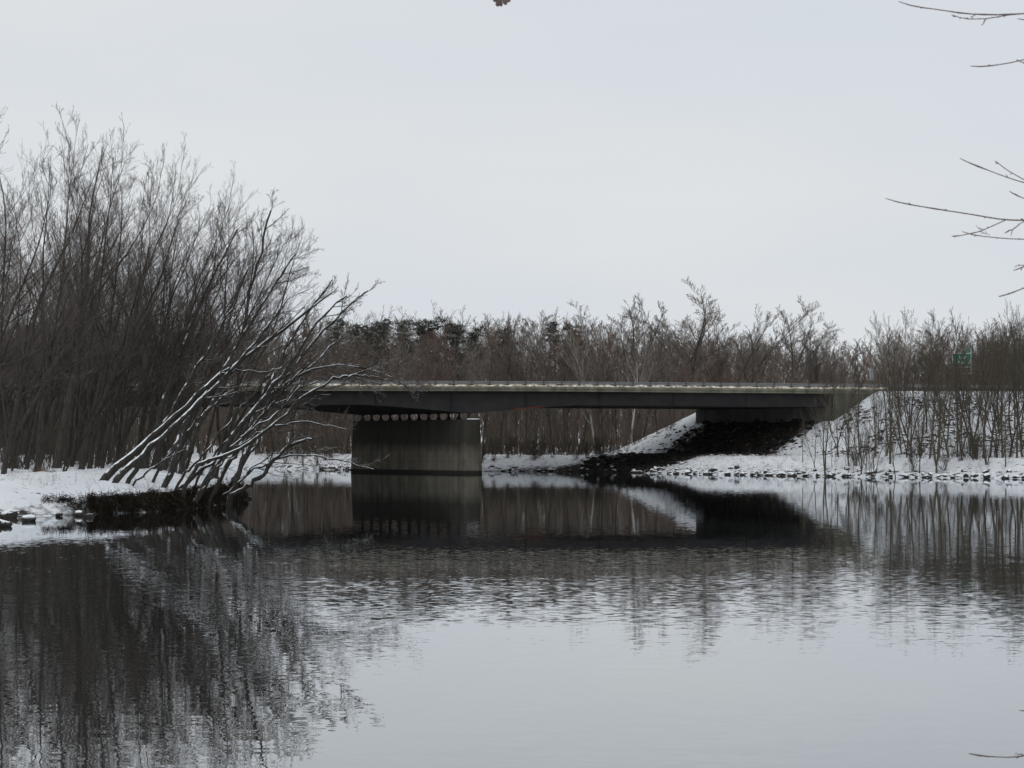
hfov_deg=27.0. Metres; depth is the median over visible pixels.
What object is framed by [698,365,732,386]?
bare tree
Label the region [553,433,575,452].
shrub
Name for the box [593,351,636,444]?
bare tree
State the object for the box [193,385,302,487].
leaning tree
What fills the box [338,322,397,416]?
bare tree
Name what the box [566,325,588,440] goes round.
bare tree
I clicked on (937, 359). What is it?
sapling
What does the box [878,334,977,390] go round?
skyline tree
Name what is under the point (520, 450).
shrub
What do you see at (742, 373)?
bare tree
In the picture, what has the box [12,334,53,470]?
leaning tree
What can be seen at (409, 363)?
bare tree
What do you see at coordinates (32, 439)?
maple tree
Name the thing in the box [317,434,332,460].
shrub
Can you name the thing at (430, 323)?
pine tree
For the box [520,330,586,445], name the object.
bare tree
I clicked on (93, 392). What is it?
maple tree
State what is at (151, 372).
maple tree
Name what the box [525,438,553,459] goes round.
shrub
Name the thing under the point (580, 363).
bare tree
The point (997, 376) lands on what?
sapling
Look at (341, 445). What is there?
shrub
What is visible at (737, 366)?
skyline tree
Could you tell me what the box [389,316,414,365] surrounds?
bare tree
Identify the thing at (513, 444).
shrub
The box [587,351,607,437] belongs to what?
sapling
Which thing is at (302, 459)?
shrub
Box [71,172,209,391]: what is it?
maple tree
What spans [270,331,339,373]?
bare tree
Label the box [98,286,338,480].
leaning tree
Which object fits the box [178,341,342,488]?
leaning tree
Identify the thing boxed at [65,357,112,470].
leaning tree
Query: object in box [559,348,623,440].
bare tree
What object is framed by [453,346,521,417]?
bare tree
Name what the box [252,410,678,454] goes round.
shore brush
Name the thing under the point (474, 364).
bare tree
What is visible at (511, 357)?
bare tree
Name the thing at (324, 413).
bare tree
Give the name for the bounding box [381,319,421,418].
pine tree
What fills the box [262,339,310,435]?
bare tree
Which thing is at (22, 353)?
maple tree
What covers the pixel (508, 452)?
shrub
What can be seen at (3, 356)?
maple tree
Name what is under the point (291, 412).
bare tree
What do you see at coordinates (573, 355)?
bare tree
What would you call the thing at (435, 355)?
bare tree
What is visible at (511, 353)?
bare tree
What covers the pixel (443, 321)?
pine tree
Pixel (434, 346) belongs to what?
bare tree
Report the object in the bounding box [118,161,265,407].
maple tree
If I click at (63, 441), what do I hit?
leaning tree
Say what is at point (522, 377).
bare tree
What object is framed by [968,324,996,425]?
sapling
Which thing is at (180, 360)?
maple tree
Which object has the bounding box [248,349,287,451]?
bare tree
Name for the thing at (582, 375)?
birch tree
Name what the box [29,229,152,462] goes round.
maple tree
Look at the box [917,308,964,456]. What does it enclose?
sapling
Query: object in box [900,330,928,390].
bare tree
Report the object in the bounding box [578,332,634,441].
bare tree
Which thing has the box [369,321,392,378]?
pine tree
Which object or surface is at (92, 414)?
maple tree
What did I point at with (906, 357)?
bare tree
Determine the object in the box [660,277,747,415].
skyline tree
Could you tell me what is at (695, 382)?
bare tree
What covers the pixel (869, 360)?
bare tree
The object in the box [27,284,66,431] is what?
maple tree
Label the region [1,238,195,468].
maple tree
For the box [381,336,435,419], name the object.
bare tree
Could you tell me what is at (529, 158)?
sky
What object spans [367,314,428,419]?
bare tree
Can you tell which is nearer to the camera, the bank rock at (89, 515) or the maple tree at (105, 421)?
the bank rock at (89, 515)
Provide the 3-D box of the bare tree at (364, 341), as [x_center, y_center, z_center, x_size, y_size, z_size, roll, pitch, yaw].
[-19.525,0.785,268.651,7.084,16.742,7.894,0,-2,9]
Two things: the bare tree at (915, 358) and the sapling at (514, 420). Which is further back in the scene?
the bare tree at (915, 358)
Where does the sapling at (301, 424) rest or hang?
on the ground at (18, 495)
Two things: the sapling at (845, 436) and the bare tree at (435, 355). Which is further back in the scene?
the bare tree at (435, 355)
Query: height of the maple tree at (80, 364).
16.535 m
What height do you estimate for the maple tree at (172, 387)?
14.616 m
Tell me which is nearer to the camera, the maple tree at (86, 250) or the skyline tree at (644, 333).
the maple tree at (86, 250)
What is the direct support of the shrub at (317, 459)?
on the ground at (18, 495)
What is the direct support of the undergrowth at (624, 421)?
on the ground at (18, 495)
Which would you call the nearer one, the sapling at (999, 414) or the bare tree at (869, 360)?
the sapling at (999, 414)
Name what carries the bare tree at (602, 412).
on the ground at (18, 495)
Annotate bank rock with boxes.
[0,510,19,517]
[0,519,11,526]
[22,514,35,521]
[75,510,83,515]
[85,514,93,517]
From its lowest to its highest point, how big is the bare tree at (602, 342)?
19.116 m
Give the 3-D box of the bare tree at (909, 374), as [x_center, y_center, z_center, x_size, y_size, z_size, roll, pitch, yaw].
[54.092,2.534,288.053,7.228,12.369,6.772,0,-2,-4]
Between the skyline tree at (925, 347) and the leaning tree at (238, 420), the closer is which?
the leaning tree at (238, 420)
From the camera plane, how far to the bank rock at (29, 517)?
88.91 m
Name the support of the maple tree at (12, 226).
on the ground at (18, 495)
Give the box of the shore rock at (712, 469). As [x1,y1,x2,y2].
[708,468,717,471]
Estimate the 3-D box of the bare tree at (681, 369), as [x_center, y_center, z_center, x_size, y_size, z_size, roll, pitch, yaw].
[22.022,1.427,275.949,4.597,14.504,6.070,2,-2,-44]
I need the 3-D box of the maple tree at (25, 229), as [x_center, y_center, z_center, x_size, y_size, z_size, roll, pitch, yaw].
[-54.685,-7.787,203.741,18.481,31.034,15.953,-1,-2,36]
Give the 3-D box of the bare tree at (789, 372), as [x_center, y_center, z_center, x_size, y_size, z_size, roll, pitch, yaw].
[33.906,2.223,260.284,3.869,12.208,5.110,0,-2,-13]
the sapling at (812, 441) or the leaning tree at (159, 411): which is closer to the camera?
the leaning tree at (159, 411)
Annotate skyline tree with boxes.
[512,301,603,447]
[592,295,680,438]
[611,310,724,419]
[620,293,819,386]
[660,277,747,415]
[724,321,788,386]
[768,304,843,383]
[784,331,869,386]
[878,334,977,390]
[914,311,1023,390]
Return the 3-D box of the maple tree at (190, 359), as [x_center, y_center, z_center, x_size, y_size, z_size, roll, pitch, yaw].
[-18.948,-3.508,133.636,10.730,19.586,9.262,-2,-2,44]
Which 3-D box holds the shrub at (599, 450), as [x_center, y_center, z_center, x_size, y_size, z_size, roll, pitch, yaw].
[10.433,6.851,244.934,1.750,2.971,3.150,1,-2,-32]
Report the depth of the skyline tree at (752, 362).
286.04 m
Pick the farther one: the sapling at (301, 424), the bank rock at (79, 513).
the sapling at (301, 424)
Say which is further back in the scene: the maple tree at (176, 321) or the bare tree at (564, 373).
the bare tree at (564, 373)
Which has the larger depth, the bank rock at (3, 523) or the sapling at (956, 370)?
the sapling at (956, 370)
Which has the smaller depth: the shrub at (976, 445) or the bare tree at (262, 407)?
the shrub at (976, 445)
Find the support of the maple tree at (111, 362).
on the ground at (18, 495)
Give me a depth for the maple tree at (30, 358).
158.24 m
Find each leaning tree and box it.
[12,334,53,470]
[58,338,66,471]
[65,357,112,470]
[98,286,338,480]
[110,283,317,482]
[125,276,252,483]
[132,443,190,485]
[141,210,258,468]
[151,379,248,482]
[160,245,324,470]
[161,260,259,487]
[173,371,255,491]
[176,409,216,466]
[178,189,289,474]
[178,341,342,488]
[181,352,401,499]
[190,433,253,508]
[193,283,361,507]
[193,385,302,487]
[207,365,289,506]
[208,366,272,472]
[213,373,272,495]
[215,395,358,494]
[216,275,338,484]
[220,439,296,496]
[226,424,323,507]
[228,321,435,451]
[229,325,358,482]
[231,272,384,501]
[231,432,389,491]
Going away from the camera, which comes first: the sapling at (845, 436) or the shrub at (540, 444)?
the sapling at (845, 436)
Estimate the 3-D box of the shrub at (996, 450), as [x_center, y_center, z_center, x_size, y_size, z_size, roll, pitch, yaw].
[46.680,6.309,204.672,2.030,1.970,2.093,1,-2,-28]
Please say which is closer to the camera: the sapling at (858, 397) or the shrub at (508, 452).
the sapling at (858, 397)
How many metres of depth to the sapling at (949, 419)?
206.57 m
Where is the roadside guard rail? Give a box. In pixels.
[895,383,1021,388]
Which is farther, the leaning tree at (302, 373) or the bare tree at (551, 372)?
the bare tree at (551, 372)
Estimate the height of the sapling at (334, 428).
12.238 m
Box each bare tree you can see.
[193,353,218,452]
[215,376,240,435]
[230,347,266,453]
[232,337,277,454]
[243,346,271,421]
[244,332,279,408]
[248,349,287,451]
[258,325,286,430]
[260,352,305,450]
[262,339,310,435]
[262,349,302,453]
[266,339,335,451]
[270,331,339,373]
[272,321,324,437]
[274,334,346,431]
[293,331,348,454]
[298,342,310,449]
[305,331,333,415]
[313,338,344,453]
[323,337,388,434]
[324,325,377,450]
[327,339,358,452]
[336,335,368,420]
[337,317,378,418]
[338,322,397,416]
[340,337,372,445]
[349,337,413,418]
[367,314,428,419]
[373,342,406,419]
[376,336,429,416]
[377,320,456,418]
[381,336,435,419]
[381,337,435,419]
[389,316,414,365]
[391,306,422,415]
[405,337,451,419]
[406,329,441,419]
[410,331,457,418]
[411,339,466,384]
[420,323,466,414]
[428,336,485,417]
[431,335,489,379]
[436,326,494,417]
[451,339,512,433]
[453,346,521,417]
[459,321,497,413]
[461,321,524,445]
[463,320,503,424]
[467,354,488,451]
[474,326,539,450]
[479,318,501,434]
[483,352,532,453]
[486,329,526,432]
[493,311,521,379]
[493,321,529,442]
[500,338,533,448]
[511,315,556,430]
[511,347,546,436]
[514,335,550,443]
[515,328,559,451]
[517,328,569,436]
[517,342,584,444]
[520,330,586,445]
[525,355,545,438]
[541,318,575,440]
[542,320,592,441]
[547,342,573,439]
[548,337,604,445]
[553,352,589,436]
[556,330,584,445]
[557,331,617,380]
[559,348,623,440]
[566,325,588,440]
[569,349,625,453]
[571,321,612,429]
[573,349,604,445]
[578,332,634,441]
[584,321,626,428]
[587,322,623,385]
[589,340,653,429]
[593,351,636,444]
[609,329,659,445]
[614,341,646,435]
[623,360,672,432]
[626,364,655,439]
[630,328,683,437]
[631,343,662,430]
[650,341,684,410]
[651,346,667,429]
[658,340,705,416]
[659,341,699,422]
[661,355,691,421]
[676,349,736,382]
[680,331,717,382]
[682,369,720,414]
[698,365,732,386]
[706,342,744,381]
[725,338,763,380]
[725,340,757,380]
[727,358,765,386]
[734,367,776,386]
[743,339,780,386]
[747,351,784,386]
[748,363,788,382]
[752,339,813,387]
[765,346,789,386]
[779,353,807,386]
[782,360,834,386]
[786,344,849,381]
[787,358,814,386]
[797,356,848,383]
[812,334,839,380]
[812,362,846,383]
[818,350,876,383]
[819,354,878,383]
[819,360,832,383]
[819,360,867,383]
[857,343,910,382]
[863,347,887,387]
[877,345,925,382]
[883,339,902,388]
[886,346,931,390]
[888,358,926,390]
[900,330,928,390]
[901,337,931,390]
[922,358,973,390]
[939,328,950,375]
[947,339,993,384]
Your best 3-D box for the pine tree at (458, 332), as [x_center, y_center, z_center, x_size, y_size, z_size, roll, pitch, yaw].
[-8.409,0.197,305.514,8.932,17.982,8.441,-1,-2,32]
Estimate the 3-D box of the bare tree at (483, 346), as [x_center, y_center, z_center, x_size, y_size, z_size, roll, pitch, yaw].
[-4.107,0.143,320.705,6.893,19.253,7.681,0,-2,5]
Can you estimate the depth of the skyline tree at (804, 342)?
280.76 m
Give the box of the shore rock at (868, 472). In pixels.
[866,469,876,474]
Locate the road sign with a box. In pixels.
[952,348,970,378]
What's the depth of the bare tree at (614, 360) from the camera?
298.57 m
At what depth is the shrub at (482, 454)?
245.33 m
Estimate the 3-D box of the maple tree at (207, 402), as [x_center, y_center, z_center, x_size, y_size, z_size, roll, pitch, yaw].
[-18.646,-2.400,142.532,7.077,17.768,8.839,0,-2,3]
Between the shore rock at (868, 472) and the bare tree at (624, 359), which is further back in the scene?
the bare tree at (624, 359)
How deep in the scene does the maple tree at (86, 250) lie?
169.82 m
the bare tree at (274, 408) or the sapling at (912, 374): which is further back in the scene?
the bare tree at (274, 408)
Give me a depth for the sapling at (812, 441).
207.85 m
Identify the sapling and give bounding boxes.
[295,409,312,452]
[322,367,356,453]
[478,410,505,454]
[501,364,526,454]
[510,346,554,445]
[533,409,550,454]
[570,379,600,455]
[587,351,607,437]
[596,380,620,451]
[799,410,809,462]
[799,414,824,468]
[804,363,845,476]
[811,367,868,456]
[838,389,863,465]
[838,404,877,473]
[839,352,869,451]
[858,356,884,455]
[858,426,890,477]
[862,349,914,455]
[865,315,905,463]
[867,382,890,438]
[875,333,951,453]
[877,352,908,454]
[878,365,919,456]
[879,415,897,477]
[888,340,922,427]
[894,371,938,455]
[909,346,934,432]
[909,359,971,472]
[910,388,932,472]
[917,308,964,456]
[918,339,974,456]
[919,329,974,425]
[921,329,958,458]
[925,339,975,429]
[938,319,1002,445]
[938,349,982,455]
[944,307,970,456]
[946,339,1001,457]
[947,349,983,460]
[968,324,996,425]
[969,344,1023,457]
[969,398,996,464]
[972,299,1023,457]
[974,335,1021,433]
[978,320,1019,456]
[983,318,1023,456]
[988,367,1017,466]
[992,301,1023,457]
[998,313,1023,420]
[1004,324,1023,456]
[1005,333,1023,404]
[1006,310,1022,429]
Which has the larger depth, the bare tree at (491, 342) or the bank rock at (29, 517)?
the bare tree at (491, 342)
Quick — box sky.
[0,0,1023,441]
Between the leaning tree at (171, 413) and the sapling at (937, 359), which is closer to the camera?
the leaning tree at (171, 413)
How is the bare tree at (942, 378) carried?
on the ground at (18, 495)
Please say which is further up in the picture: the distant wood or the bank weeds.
the distant wood
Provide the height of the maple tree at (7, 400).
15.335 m
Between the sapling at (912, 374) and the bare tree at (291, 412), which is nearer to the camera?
the sapling at (912, 374)
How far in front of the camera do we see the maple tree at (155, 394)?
144.78 m
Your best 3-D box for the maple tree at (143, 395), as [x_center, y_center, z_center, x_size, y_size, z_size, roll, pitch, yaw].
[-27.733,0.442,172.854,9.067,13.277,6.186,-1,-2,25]
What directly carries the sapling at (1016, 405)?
on the ground at (18, 495)
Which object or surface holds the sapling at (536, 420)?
on the ground at (18, 495)
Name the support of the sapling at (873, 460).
on the ground at (18, 495)
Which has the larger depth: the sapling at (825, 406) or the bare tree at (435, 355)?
the bare tree at (435, 355)
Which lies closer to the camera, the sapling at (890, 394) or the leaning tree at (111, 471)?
the leaning tree at (111, 471)
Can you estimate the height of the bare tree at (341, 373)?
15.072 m
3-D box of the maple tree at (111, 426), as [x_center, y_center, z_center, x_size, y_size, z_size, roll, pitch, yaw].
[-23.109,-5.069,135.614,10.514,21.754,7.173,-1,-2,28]
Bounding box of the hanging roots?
[59,482,249,513]
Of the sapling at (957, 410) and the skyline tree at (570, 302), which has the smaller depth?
the sapling at (957, 410)
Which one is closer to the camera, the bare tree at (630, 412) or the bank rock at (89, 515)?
the bank rock at (89, 515)
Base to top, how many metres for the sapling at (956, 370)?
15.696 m
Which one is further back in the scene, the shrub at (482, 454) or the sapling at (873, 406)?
the shrub at (482, 454)
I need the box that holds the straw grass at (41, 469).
[27,464,60,471]
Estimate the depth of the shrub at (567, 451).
246.80 m
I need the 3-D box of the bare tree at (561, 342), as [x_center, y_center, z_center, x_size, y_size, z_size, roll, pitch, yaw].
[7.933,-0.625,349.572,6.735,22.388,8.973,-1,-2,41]
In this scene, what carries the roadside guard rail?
on the ground at (18, 495)
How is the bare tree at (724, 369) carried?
on the ground at (18, 495)
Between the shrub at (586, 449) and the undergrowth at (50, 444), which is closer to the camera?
the undergrowth at (50, 444)
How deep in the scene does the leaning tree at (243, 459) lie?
121.86 m
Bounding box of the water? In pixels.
[0,468,1023,767]
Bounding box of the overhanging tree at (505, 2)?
[493,0,1023,758]
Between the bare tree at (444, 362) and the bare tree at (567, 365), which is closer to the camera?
the bare tree at (567, 365)
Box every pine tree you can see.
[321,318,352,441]
[334,323,373,420]
[358,324,386,419]
[367,317,401,416]
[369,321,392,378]
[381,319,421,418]
[400,318,426,379]
[408,323,440,415]
[414,318,454,418]
[431,315,470,418]
[439,323,482,418]
[460,325,490,416]
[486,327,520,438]
[532,320,570,445]
[552,322,592,439]
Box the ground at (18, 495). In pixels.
[0,391,1023,517]
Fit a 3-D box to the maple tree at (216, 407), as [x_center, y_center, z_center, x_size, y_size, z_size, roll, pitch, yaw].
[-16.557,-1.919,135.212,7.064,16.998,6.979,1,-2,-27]
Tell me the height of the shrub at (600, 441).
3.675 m
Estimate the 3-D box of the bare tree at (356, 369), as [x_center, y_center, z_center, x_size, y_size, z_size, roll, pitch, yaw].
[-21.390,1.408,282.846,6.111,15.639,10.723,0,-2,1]
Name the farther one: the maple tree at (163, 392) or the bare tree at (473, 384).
the bare tree at (473, 384)
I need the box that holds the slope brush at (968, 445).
[821,397,1023,475]
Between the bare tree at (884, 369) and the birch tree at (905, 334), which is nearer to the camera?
the birch tree at (905, 334)
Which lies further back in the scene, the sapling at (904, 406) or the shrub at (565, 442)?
the shrub at (565, 442)
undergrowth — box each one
[0,387,214,475]
[47,369,987,458]
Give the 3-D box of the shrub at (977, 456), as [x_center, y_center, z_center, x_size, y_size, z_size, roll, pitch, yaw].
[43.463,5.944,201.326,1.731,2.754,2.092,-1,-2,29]
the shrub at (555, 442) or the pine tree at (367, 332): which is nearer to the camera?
the shrub at (555, 442)
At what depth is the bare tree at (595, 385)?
260.74 m
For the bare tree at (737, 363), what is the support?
on the ground at (18, 495)
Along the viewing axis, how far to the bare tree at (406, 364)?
295.32 m
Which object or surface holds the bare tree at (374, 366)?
on the ground at (18, 495)
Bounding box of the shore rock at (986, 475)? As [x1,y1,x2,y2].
[983,473,990,477]
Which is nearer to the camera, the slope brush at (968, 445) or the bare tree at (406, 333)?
the slope brush at (968, 445)
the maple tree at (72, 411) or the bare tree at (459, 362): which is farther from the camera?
the bare tree at (459, 362)
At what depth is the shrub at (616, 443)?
257.84 m
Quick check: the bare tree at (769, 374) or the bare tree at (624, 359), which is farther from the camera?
the bare tree at (624, 359)
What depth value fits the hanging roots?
102.89 m
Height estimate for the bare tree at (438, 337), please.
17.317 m
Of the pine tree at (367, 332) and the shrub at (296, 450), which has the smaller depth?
the shrub at (296, 450)
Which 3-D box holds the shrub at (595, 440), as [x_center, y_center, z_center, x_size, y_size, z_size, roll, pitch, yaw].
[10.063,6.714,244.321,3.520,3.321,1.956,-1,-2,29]
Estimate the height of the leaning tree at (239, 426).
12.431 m
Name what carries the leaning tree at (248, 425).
on the ground at (18, 495)
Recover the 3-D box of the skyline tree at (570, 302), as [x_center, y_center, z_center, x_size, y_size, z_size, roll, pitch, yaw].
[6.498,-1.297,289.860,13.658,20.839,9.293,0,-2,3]
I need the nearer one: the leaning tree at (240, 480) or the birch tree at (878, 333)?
the leaning tree at (240, 480)
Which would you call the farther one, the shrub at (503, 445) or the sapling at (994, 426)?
the shrub at (503, 445)
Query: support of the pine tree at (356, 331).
on the ground at (18, 495)
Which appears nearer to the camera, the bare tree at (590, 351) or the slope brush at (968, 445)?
the slope brush at (968, 445)
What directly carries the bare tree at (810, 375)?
on the ground at (18, 495)
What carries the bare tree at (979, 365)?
on the ground at (18, 495)
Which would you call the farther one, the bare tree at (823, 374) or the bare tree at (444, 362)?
the bare tree at (444, 362)
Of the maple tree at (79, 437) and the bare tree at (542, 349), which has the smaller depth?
the maple tree at (79, 437)
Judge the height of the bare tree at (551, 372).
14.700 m
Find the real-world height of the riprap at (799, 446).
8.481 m
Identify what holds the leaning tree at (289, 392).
on the ground at (18, 495)
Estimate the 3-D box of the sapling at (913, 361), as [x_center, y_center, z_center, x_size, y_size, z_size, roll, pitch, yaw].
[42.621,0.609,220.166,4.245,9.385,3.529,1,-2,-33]
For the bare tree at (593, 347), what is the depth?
346.57 m
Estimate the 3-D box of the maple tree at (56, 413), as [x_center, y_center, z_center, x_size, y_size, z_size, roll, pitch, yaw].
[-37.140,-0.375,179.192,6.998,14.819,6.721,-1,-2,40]
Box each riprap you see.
[581,394,1023,471]
[582,419,814,471]
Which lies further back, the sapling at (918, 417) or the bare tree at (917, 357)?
the bare tree at (917, 357)
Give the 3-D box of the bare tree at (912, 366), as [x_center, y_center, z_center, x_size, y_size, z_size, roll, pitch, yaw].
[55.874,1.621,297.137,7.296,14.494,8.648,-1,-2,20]
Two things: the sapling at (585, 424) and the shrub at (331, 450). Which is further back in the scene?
the shrub at (331, 450)
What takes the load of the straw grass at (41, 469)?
on the ground at (18, 495)
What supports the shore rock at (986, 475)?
on the ground at (18, 495)
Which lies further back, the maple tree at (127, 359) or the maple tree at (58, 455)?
the maple tree at (127, 359)
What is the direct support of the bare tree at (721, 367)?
on the ground at (18, 495)
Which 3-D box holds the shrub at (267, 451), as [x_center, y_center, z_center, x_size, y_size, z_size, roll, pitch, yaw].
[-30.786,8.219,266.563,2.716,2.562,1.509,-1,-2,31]
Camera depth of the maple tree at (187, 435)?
139.89 m
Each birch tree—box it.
[559,323,601,452]
[622,307,657,443]
[865,311,900,381]
[896,306,916,378]
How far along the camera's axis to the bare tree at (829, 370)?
268.37 m
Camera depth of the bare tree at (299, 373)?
266.30 m
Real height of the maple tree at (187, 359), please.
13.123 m
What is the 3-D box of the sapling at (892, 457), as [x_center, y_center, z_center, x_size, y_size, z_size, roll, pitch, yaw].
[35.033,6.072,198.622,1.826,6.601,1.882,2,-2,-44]
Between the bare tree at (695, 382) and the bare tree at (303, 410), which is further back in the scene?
the bare tree at (303, 410)
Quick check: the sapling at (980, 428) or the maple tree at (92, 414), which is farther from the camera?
the sapling at (980, 428)
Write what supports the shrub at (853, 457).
on the ground at (18, 495)
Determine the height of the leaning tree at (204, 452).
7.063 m
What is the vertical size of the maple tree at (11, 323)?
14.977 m
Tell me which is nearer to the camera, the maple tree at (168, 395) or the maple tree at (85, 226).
the maple tree at (168, 395)
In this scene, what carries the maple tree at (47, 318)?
on the ground at (18, 495)
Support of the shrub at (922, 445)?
on the ground at (18, 495)
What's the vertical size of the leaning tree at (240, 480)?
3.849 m
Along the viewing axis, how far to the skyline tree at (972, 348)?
263.68 m
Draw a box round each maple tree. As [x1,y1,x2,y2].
[0,104,137,469]
[0,108,168,473]
[0,125,101,365]
[0,169,137,463]
[0,184,39,323]
[0,185,40,300]
[0,197,55,340]
[0,199,40,395]
[0,232,203,464]
[0,236,73,396]
[0,248,42,377]
[0,249,103,468]
[0,254,39,379]
[0,258,30,381]
[0,286,83,467]
[0,291,52,442]
[0,293,72,404]
[0,319,58,399]
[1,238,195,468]
[3,221,139,459]
[4,251,71,448]
[4,317,56,418]
[9,224,171,466]
[10,157,158,471]
[15,247,108,442]
[17,266,108,459]
[18,138,228,462]
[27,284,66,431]
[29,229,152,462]
[31,169,135,460]
[38,141,239,469]
[39,345,84,460]
[43,134,141,468]
[45,113,170,466]
[47,177,136,460]
[50,263,156,428]
[58,264,124,432]
[60,276,190,464]
[61,131,224,467]
[64,225,221,466]
[64,233,174,465]
[68,208,275,468]
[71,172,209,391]
[90,263,154,437]
[93,207,288,466]
[95,221,153,442]
[104,291,149,463]
[109,247,148,460]
[114,325,196,429]
[117,242,224,449]
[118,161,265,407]
[118,193,259,468]
[118,218,210,467]
[118,262,253,466]
[121,176,295,469]
[125,243,234,446]
[131,305,220,420]
[139,252,249,468]
[139,300,211,431]
[142,235,295,469]
[142,334,211,434]
[151,307,222,452]
[154,283,246,428]
[171,191,354,478]
[180,211,275,469]
[189,219,316,474]
[208,261,318,477]
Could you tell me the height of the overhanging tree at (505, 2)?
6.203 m
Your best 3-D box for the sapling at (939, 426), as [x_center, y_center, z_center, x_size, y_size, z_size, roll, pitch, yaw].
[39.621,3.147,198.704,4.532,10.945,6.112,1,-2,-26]
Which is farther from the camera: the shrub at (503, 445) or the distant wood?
the distant wood
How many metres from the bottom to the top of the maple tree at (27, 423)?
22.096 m
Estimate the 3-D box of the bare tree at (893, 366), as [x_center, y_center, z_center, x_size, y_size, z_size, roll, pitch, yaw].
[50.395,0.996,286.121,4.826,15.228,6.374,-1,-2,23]
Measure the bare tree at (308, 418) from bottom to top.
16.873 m
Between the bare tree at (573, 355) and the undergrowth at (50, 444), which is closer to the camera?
the undergrowth at (50, 444)
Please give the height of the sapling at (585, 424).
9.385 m
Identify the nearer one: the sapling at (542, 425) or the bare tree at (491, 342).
the sapling at (542, 425)
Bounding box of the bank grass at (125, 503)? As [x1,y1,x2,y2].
[40,479,250,513]
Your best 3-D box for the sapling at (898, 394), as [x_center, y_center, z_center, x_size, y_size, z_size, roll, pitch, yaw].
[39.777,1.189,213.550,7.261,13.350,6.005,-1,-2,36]
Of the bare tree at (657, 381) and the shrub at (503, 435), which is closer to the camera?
the shrub at (503, 435)
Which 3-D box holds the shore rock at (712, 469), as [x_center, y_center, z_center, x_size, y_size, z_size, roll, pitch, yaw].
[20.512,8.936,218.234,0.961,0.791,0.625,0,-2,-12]
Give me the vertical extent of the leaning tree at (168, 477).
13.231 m
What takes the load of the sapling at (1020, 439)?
on the ground at (18, 495)
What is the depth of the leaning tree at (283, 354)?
118.91 m
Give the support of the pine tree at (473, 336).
on the ground at (18, 495)
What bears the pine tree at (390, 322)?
on the ground at (18, 495)
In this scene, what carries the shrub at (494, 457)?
on the ground at (18, 495)
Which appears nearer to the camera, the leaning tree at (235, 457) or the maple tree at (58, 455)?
the leaning tree at (235, 457)
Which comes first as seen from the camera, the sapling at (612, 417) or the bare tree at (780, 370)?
the sapling at (612, 417)
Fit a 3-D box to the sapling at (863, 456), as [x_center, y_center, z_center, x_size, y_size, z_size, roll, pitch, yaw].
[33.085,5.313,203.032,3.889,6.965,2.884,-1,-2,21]
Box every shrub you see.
[255,444,273,457]
[271,436,291,451]
[279,441,293,462]
[283,441,309,459]
[293,450,309,465]
[312,441,324,465]
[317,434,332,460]
[322,435,338,458]
[333,436,349,453]
[481,436,491,461]
[486,434,507,453]
[487,440,500,461]
[492,432,522,458]
[493,428,511,453]
[494,429,511,454]
[506,429,517,454]
[508,441,528,456]
[521,435,545,455]
[522,430,536,454]
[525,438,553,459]
[527,435,548,458]
[543,432,567,454]
[546,440,559,457]
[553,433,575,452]
[555,438,575,454]
[564,429,576,454]
[568,443,580,459]
[575,435,589,454]
[582,435,605,457]
[589,429,615,451]
[589,431,614,455]
[592,434,614,454]
[602,427,621,452]
[612,435,619,450]
[845,444,861,465]
[848,449,862,464]
[902,440,922,471]
[908,433,933,457]
[928,444,957,470]
[948,440,970,460]
[958,430,996,458]
[964,434,981,459]
[980,440,992,464]
[986,440,1010,457]
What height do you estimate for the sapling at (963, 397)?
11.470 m
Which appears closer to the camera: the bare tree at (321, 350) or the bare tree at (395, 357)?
the bare tree at (395, 357)
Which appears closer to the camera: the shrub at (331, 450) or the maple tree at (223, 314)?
the maple tree at (223, 314)
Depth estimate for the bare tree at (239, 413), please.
269.23 m
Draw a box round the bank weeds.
[1,457,217,497]
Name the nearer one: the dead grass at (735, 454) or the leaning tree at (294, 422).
the leaning tree at (294, 422)
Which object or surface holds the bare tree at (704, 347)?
on the ground at (18, 495)
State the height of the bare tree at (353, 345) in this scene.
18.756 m
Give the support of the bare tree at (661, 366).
on the ground at (18, 495)
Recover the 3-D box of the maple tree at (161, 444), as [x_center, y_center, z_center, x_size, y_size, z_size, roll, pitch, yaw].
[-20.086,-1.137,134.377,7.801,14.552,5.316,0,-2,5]
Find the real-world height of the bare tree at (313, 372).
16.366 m
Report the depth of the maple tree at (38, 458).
119.79 m
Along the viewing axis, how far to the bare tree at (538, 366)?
258.94 m
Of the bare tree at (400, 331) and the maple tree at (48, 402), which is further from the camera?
the bare tree at (400, 331)
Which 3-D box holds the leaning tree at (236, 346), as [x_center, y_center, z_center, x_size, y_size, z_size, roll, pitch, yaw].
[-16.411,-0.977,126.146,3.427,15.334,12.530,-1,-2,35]
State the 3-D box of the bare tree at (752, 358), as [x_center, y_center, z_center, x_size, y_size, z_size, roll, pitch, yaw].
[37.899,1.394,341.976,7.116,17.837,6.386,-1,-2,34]
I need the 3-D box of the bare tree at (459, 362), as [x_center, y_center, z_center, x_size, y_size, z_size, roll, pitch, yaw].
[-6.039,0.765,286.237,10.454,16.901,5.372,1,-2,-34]
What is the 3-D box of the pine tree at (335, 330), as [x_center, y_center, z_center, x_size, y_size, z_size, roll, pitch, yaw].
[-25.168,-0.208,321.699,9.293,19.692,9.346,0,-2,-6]
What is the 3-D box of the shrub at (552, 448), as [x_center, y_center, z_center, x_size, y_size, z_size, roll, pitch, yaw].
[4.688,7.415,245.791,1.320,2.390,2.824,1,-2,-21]
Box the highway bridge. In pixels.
[0,379,896,473]
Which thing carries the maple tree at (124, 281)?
on the ground at (18, 495)
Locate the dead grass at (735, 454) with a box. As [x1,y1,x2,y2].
[481,448,1023,472]
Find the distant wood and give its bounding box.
[4,300,1023,444]
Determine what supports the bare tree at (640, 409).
on the ground at (18, 495)
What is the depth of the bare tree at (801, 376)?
268.17 m

